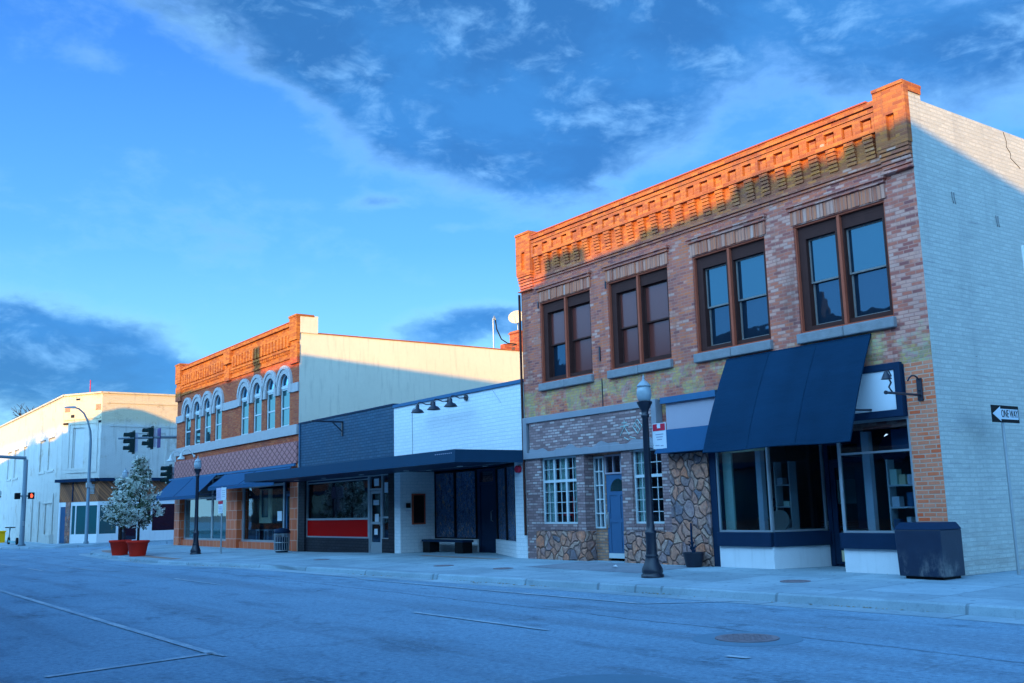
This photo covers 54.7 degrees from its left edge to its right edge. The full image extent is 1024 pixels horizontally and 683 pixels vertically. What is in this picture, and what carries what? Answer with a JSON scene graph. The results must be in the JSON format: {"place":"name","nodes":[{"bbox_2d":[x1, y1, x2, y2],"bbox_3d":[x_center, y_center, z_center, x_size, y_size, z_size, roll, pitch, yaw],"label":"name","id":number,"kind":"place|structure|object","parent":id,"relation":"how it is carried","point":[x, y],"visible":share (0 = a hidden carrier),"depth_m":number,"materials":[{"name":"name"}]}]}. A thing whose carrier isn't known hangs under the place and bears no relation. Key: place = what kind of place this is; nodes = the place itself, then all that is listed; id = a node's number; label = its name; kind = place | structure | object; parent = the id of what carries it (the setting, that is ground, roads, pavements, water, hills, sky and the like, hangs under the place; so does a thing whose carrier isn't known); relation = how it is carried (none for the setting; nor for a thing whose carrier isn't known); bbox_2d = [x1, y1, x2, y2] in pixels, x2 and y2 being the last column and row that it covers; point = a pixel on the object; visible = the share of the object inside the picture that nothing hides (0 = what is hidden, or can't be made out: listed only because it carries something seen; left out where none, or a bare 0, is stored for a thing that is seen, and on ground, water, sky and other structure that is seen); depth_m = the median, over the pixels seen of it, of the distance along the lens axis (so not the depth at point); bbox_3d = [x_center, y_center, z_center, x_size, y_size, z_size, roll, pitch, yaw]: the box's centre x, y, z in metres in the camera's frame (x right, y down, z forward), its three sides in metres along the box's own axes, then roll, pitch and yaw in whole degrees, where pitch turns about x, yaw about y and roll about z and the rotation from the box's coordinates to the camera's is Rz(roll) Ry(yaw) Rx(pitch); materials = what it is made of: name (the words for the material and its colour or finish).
{"place":"outdoors","nodes":[
{"label":"outdoors","id":0,"kind":"place"},
{"bbox_2d":[12,404,32,418],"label":"bare tree","id":1,"kind":"object","parent":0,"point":[19,414],"visible":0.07,"depth_m":163.97,"materials":[{"name":"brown plant"}]},
{"bbox_2d":[0,540,173,546],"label":"sidewalk","id":2,"kind":"structure","parent":0,"point":[31,544],"depth_m":64.60,"materials":[{"name":"concrete"}]},
{"bbox_2d":[0,531,5,542],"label":"newspaper box","id":3,"kind":"object","parent":2,"relation":"on","point":[2,536],"visible":0.97,"depth_m":74.29,"materials":[{"name":"yellow paint"}]},
{"bbox_2d":[5,527,18,544],"bbox_3d":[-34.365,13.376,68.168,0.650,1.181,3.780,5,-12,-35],"label":"kick scooter","id":4,"kind":"object","parent":2,"relation":"on","point":[16,542],"visible":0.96,"depth_m":69.22,"materials":[{"name":"teal paint"}]},
{"bbox_2d":[0,455,34,545],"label":"traffic signal","id":5,"kind":"object","parent":2,"relation":"on","point":[30,495],"visible":0.99,"depth_m":64.21,"materials":[{"name":"metal"}]},
{"bbox_2d":[64,406,91,543],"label":"cobra street light","id":6,"kind":"object","parent":2,"relation":"on","point":[88,486],"visible":1,"depth_m":62.76,"materials":[{"name":"metal"}]},
{"bbox_2d":[0,380,177,543],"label":"corner building","id":7,"kind":"structure","parent":2,"relation":"on","point":[50,440],"depth_m":66.79,"materials":[{"name":"beige paint"}]},
{"bbox_2d":[59,507,65,542],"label":"door","id":8,"kind":"structure","parent":7,"relation":"in","point":[62,520],"depth_m":65.57,"materials":[{"name":"blue paint"}]},
{"bbox_2d":[74,428,84,467],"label":"boarded window","id":9,"kind":"structure","parent":7,"relation":"in","point":[79,432],"depth_m":66.03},
{"bbox_2d":[118,426,176,483],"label":"traffic signal","id":10,"kind":"object","parent":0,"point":[151,437],"visible":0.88,"depth_m":52.82,"materials":[{"name":"black metal"}]},
{"bbox_2d":[0,544,1023,682],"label":"road","id":11,"kind":"structure","parent":0,"point":[259,626],"depth_m":12.22,"materials":[{"name":"grey asphalt"}]},
{"bbox_2d":[0,554,749,676],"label":"road marking","id":12,"kind":"object","parent":11,"relation":"on","point":[205,652],"visible":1,"depth_m":14.03,"materials":[{"name":"paint"}]},
{"bbox_2d":[0,541,1023,618],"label":"kerb","id":13,"kind":"structure","parent":11,"relation":"on","point":[997,610],"depth_m":16.81,"materials":[{"name":"concrete"}]},
{"bbox_2d":[79,553,1023,623],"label":"kerb","id":14,"kind":"structure","parent":11,"relation":"on","point":[947,615],"depth_m":16.45,"materials":[{"name":"concrete"}]},
{"bbox_2d":[533,674,688,682],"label":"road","id":15,"kind":"structure","parent":11,"relation":"on","point":[613,678],"depth_m":8.84,"materials":[{"name":"grey asphalt"}]},
{"bbox_2d":[692,632,802,645],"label":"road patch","id":16,"kind":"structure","parent":11,"relation":"on","point":[784,639],"depth_m":11.11,"materials":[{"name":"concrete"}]},
{"bbox_2d":[715,633,779,642],"bbox_3d":[2.675,3.372,11.270,0.720,0.017,0.720,5,-12,-35],"label":"manhole cover","id":17,"kind":"object","parent":16,"relation":"on","point":[747,638],"visible":1,"depth_m":11.20,"materials":[{"name":"metal"}]},
{"bbox_2d":[0,0,1023,502],"label":"sky","id":18,"kind":"structure","parent":0,"point":[181,181],"materials":[{"name":"blue"}]},
{"bbox_2d":[94,544,1023,605],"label":"sidewalk","id":19,"kind":"structure","parent":0,"point":[1004,588],"depth_m":19.39,"materials":[{"name":"concrete"}]},
{"bbox_2d":[99,476,140,555],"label":"potted tree","id":20,"kind":"object","parent":19,"relation":"on","point":[119,547],"visible":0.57,"depth_m":41.90,"materials":[{"name":"green plant"}]},
{"bbox_2d":[122,468,128,539],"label":"street lamp","id":21,"kind":"object","parent":19,"relation":"on","point":[125,472],"visible":0.38,"depth_m":48.13,"materials":[{"name":"black paint"}]},
{"bbox_2d":[110,455,164,556],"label":"potted tree","id":22,"kind":"object","parent":19,"relation":"on","point":[135,492],"visible":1,"depth_m":40.45,"materials":[{"name":"green plant"}]},
{"bbox_2d":[190,457,201,553],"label":"street lamp","id":23,"kind":"object","parent":19,"relation":"on","point":[195,548],"visible":0.99,"depth_m":40.06,"materials":[{"name":"black metal"}]},
{"bbox_2d":[216,487,225,553],"bbox_3d":[-11.515,7.083,39.227,0.090,2.627,1.130,5,-12,-35],"label":"sign post","id":24,"kind":"object","parent":19,"relation":"on","point":[221,493],"visible":0.96,"depth_m":39.24,"materials":[{"name":"metal"}]},
{"bbox_2d":[274,528,290,551],"bbox_3d":[-8.879,7.663,38.209,0.660,0.920,0.663,5,-12,-35],"label":"litter bin","id":25,"kind":"object","parent":19,"relation":"on","point":[282,543],"visible":1,"depth_m":38.01,"materials":[{"name":"metal"}]},
{"bbox_2d":[102,550,499,558],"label":"path","id":26,"kind":"structure","parent":19,"relation":"on","point":[108,551],"depth_m":33.27,"materials":[{"name":"grey concrete"}]},
{"bbox_2d":[153,311,523,550],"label":"arched brick building","id":27,"kind":"structure","parent":19,"relation":"on","point":[247,406],"depth_m":43.85,"materials":[{"name":"orange brick"}]},
{"bbox_2d":[185,405,190,446],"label":"arched window","id":28,"kind":"structure","parent":27,"relation":"in","point":[188,422],"depth_m":51.40,"materials":[{"name":"white paint"}]},
{"bbox_2d":[195,402,200,444],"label":"arched window","id":29,"kind":"structure","parent":27,"relation":"in","point":[197,419],"depth_m":50.15,"materials":[{"name":"white glass"}]},
{"bbox_2d":[184,476,226,540],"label":"shop window","id":30,"kind":"structure","parent":27,"relation":"in","point":[209,519],"depth_m":48.58,"materials":[{"name":"glass"}]},
{"bbox_2d":[205,399,210,442],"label":"arched window","id":31,"kind":"structure","parent":27,"relation":"in","point":[207,416],"depth_m":48.90,"materials":[{"name":"glass"}]},
{"bbox_2d":[215,395,221,440],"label":"arched window","id":32,"kind":"structure","parent":27,"relation":"in","point":[218,413],"depth_m":47.65,"materials":[{"name":"glass"}]},
{"bbox_2d":[241,387,248,434],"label":"arched window","id":33,"kind":"structure","parent":27,"relation":"in","point":[245,407],"depth_m":44.83,"materials":[{"name":"glass"}]},
{"bbox_2d":[254,383,261,432],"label":"arched window","id":34,"kind":"structure","parent":27,"relation":"in","point":[257,402],"depth_m":43.59,"materials":[{"name":"glass"}]},
{"bbox_2d":[242,482,284,542],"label":"shop window","id":35,"kind":"structure","parent":27,"relation":"in","point":[275,483],"depth_m":43.92,"materials":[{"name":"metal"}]},
{"bbox_2d":[267,379,274,429],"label":"arched window","id":36,"kind":"structure","parent":27,"relation":"in","point":[271,400],"depth_m":42.37,"materials":[{"name":"glass"}]},
{"bbox_2d":[281,374,289,426],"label":"arched window","id":37,"kind":"structure","parent":27,"relation":"in","point":[285,397],"depth_m":41.13,"materials":[{"name":"white paint"}]},
{"bbox_2d":[286,494,289,536],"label":"door","id":38,"kind":"structure","parent":27,"relation":"in","point":[287,495],"depth_m":40.58,"materials":[{"name":"blue metal"}]},
{"bbox_2d":[298,403,434,552],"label":"blue shop","id":39,"kind":"structure","parent":19,"relation":"on","point":[355,514],"depth_m":36.59,"materials":[{"name":"paint"}]},
{"bbox_2d":[306,476,368,537],"bbox_3d":[-6.464,6.135,36.493,0.080,2.159,5.240,5,-12,-35],"label":"shop window","id":40,"kind":"structure","parent":39,"relation":"in","point":[315,527],"depth_m":36.37,"materials":[{"name":"metal"}]},
{"bbox_2d":[370,490,381,552],"bbox_3d":[-4.659,6.181,33.870,0.107,2.130,0.840,5,-12,-35],"label":"door","id":41,"kind":"structure","parent":39,"relation":"in","point":[375,547],"depth_m":33.98,"materials":[{"name":"metal"}]},
{"bbox_2d":[244,379,527,557],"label":"white shop","id":42,"kind":"structure","parent":19,"relation":"on","point":[465,446],"depth_m":30.69,"materials":[{"name":"paint"}]},
{"bbox_2d":[477,468,496,552],"bbox_3d":[-0.763,5.239,30.670,0.154,2.590,1.060,5,-12,-35],"label":"door","id":43,"kind":"structure","parent":42,"relation":"in","point":[486,491],"depth_m":30.69,"materials":[{"name":"blue paint"}]},
{"bbox_2d":[422,539,473,553],"bbox_3d":[-2.061,6.490,31.334,0.400,0.430,2.500,5,-12,-35],"label":"bench","id":44,"kind":"object","parent":19,"relation":"on","point":[461,546],"visible":0.92,"depth_m":31.05,"materials":[{"name":"blue paint"}]},
{"bbox_2d":[493,567,512,568],"bbox_3d":[-0.206,5.280,23.049,0.480,0.017,0.480,5,-12,-35],"label":"manhole cover","id":45,"kind":"object","parent":19,"relation":"on","point":[503,568],"visible":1,"depth_m":22.94,"materials":[{"name":"metal"}]},
{"bbox_2d":[636,375,663,577],"bbox_3d":[2.663,2.594,19.409,0.440,3.960,0.440,5,-12,-35],"label":"street lamp","id":46,"kind":"object","parent":19,"relation":"on","point":[652,567],"visible":1,"depth_m":19.29,"materials":[{"name":"black metal"}]},
{"bbox_2d":[649,422,666,448],"bbox_3d":[2.860,1.848,19.349,0.039,0.500,0.433,6,-12,-38],"label":"parking sign","id":47,"kind":"object","parent":46,"relation":"attached to","point":[659,435],"visible":1,"depth_m":19.31,"materials":[{"name":"white metal"}]},
{"bbox_2d":[514,79,1023,576],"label":"brick building","id":48,"kind":"structure","parent":19,"relation":"on","point":[832,305],"depth_m":20.13,"materials":[{"name":"brown brick"}]},
{"bbox_2d":[543,456,577,523],"bbox_3d":[1.335,3.890,25.727,0.175,1.765,1.500,5,-12,-35],"label":"shop window","id":49,"kind":"structure","parent":48,"relation":"in","point":[564,472],"depth_m":25.85,"materials":[{"name":"white paint"}]},
{"bbox_2d":[540,288,592,382],"bbox_3d":[1.524,-0.103,26.028,0.275,2.210,2.130,5,-12,-35],"label":"window","id":50,"kind":"structure","parent":48,"relation":"in","point":[566,340],"depth_m":26.05,"materials":[{"name":"brown glass"}]},
{"bbox_2d":[558,513,575,521],"bbox_3d":[1.568,5.127,26.256,0.550,1.150,0.750,5,-12,-35],"label":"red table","id":51,"kind":"object","parent":48,"relation":"in","point":[565,514],"visible":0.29,"depth_m":26.21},
{"bbox_2d":[572,496,575,521],"bbox_3d":[1.880,4.797,25.638,0.400,1.580,0.480,5,-12,-35],"label":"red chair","id":52,"kind":"object","parent":48,"relation":"in","point":[573,508],"visible":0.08,"depth_m":25.75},
{"bbox_2d":[604,454,621,473],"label":"transom window","id":53,"kind":"structure","parent":48,"relation":"in","point":[613,455],"depth_m":24.49,"materials":[{"name":"white wood"}]},
{"bbox_2d":[606,474,624,558],"bbox_3d":[2.615,4.257,24.156,0.122,2.036,0.890,5,-12,-35],"label":"door","id":54,"kind":"structure","parent":48,"relation":"in","point":[615,521],"depth_m":24.30,"materials":[{"name":"blue paint"}]},
{"bbox_2d":[608,265,671,369],"bbox_3d":[3.148,-0.524,23.774,0.275,2.210,2.130,5,-12,-35],"label":"window","id":55,"kind":"structure","parent":48,"relation":"in","point":[639,315],"depth_m":23.78,"materials":[{"name":"brown glass"}]},
{"bbox_2d":[633,449,663,523],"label":"shop window","id":56,"kind":"structure","parent":48,"relation":"in","point":[640,463],"depth_m":23.30,"materials":[{"name":"white paint"}]},
{"bbox_2d":[693,236,771,352],"bbox_3d":[4.830,-0.960,21.439,0.275,2.210,2.090,5,-12,-35],"label":"window","id":57,"kind":"structure","parent":48,"relation":"in","point":[731,284],"depth_m":21.44,"materials":[{"name":"blue glass"}]},
{"bbox_2d":[715,444,827,531],"bbox_3d":[5.299,2.898,20.535,0.850,2.059,2.218,22,-26,-67],"label":"bay window","id":58,"kind":"structure","parent":48,"relation":"in","point":[770,497],"depth_m":20.39,"materials":[{"name":"metal"}]},
{"bbox_2d":[774,510,789,529],"bbox_3d":[5.546,3.704,20.481,0.440,0.440,0.094,-10,-13,42],"label":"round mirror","id":59,"kind":"object","parent":48,"relation":"on","point":[781,519],"visible":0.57,"depth_m":20.45,"materials":[{"name":"grey mirror"}]},
{"bbox_2d":[773,461,799,529],"bbox_3d":[5.761,3.257,20.775,0.220,1.450,0.410,5,-12,-35],"label":"display shelf","id":60,"kind":"object","parent":48,"relation":"on","point":[780,482],"visible":0.79,"depth_m":20.68,"materials":[{"name":"white paint"}]},
{"bbox_2d":[794,200,893,332],"bbox_3d":[6.468,-1.384,19.165,0.275,2.210,2.100,5,-12,-35],"label":"window","id":61,"kind":"structure","parent":48,"relation":"in","point":[844,276],"depth_m":19.15,"materials":[{"name":"glass"}]},
{"bbox_2d":[829,458,862,564],"bbox_3d":[6.801,3.441,20.038,0.060,2.110,0.720,5,-12,-35],"label":"door","id":62,"kind":"structure","parent":48,"relation":"in","point":[840,556],"depth_m":20.17,"materials":[{"name":"blue paint"}]},
{"bbox_2d":[836,416,917,532],"bbox_3d":[6.658,2.539,18.606,0.900,2.059,2.258,-1,-10,-2],"label":"bay window","id":63,"kind":"structure","parent":48,"relation":"in","point":[855,454],"depth_m":18.44,"materials":[{"name":"glass"}]},
{"bbox_2d":[885,460,915,530],"bbox_3d":[7.280,2.827,18.148,0.220,1.350,0.710,5,-12,-35],"label":"display shelf","id":64,"kind":"object","parent":48,"relation":"on","point":[895,478],"visible":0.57,"depth_m":18.29,"materials":[{"name":"white paint"}]},
{"bbox_2d":[780,580,810,582],"bbox_3d":[4.890,4.134,17.086,0.520,0.017,0.520,5,-12,-35],"label":"manhole cover","id":65,"kind":"object","parent":19,"relation":"on","point":[794,581],"visible":1,"depth_m":16.96,"materials":[{"name":"metal"}]},
{"bbox_2d":[893,522,964,579],"bbox_3d":[7.055,3.535,16.745,0.649,0.940,0.871,5,-12,-35],"label":"utility box","id":66,"kind":"object","parent":19,"relation":"on","point":[930,550],"visible":1,"depth_m":16.49,"materials":[{"name":"blue metal"}]},
{"bbox_2d":[990,405,1020,574],"bbox_3d":[8.665,2.598,17.150,0.900,3.000,0.076,5,-12,-35],"label":"one way sign","id":67,"kind":"object","parent":19,"relation":"on","point":[1002,414],"visible":0.98,"depth_m":17.20,"materials":[{"name":"metal"}]},
{"bbox_2d":[528,561,689,572],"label":"sidewalk","id":68,"kind":"structure","parent":0,"point":[605,566],"depth_m":22.26,"materials":[{"name":"grey concrete"}]},
{"bbox_2d":[682,523,703,566],"bbox_3d":[3.883,4.364,21.242,0.463,0.926,0.470,5,-12,-35],"label":"planter bucket","id":69,"kind":"object","parent":68,"relation":"on","point":[693,558],"visible":1,"depth_m":21.06,"materials":[{"name":"black paint"}]},
{"bbox_2d":[757,496,783,529],"bbox_3d":[5.492,3.652,20.975,0.470,0.753,0.400,5,-12,-35],"label":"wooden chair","id":70,"kind":"object","parent":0,"point":[774,504],"visible":0.2,"depth_m":21.05,"materials":[{"name":"brown wood"}]}
]}

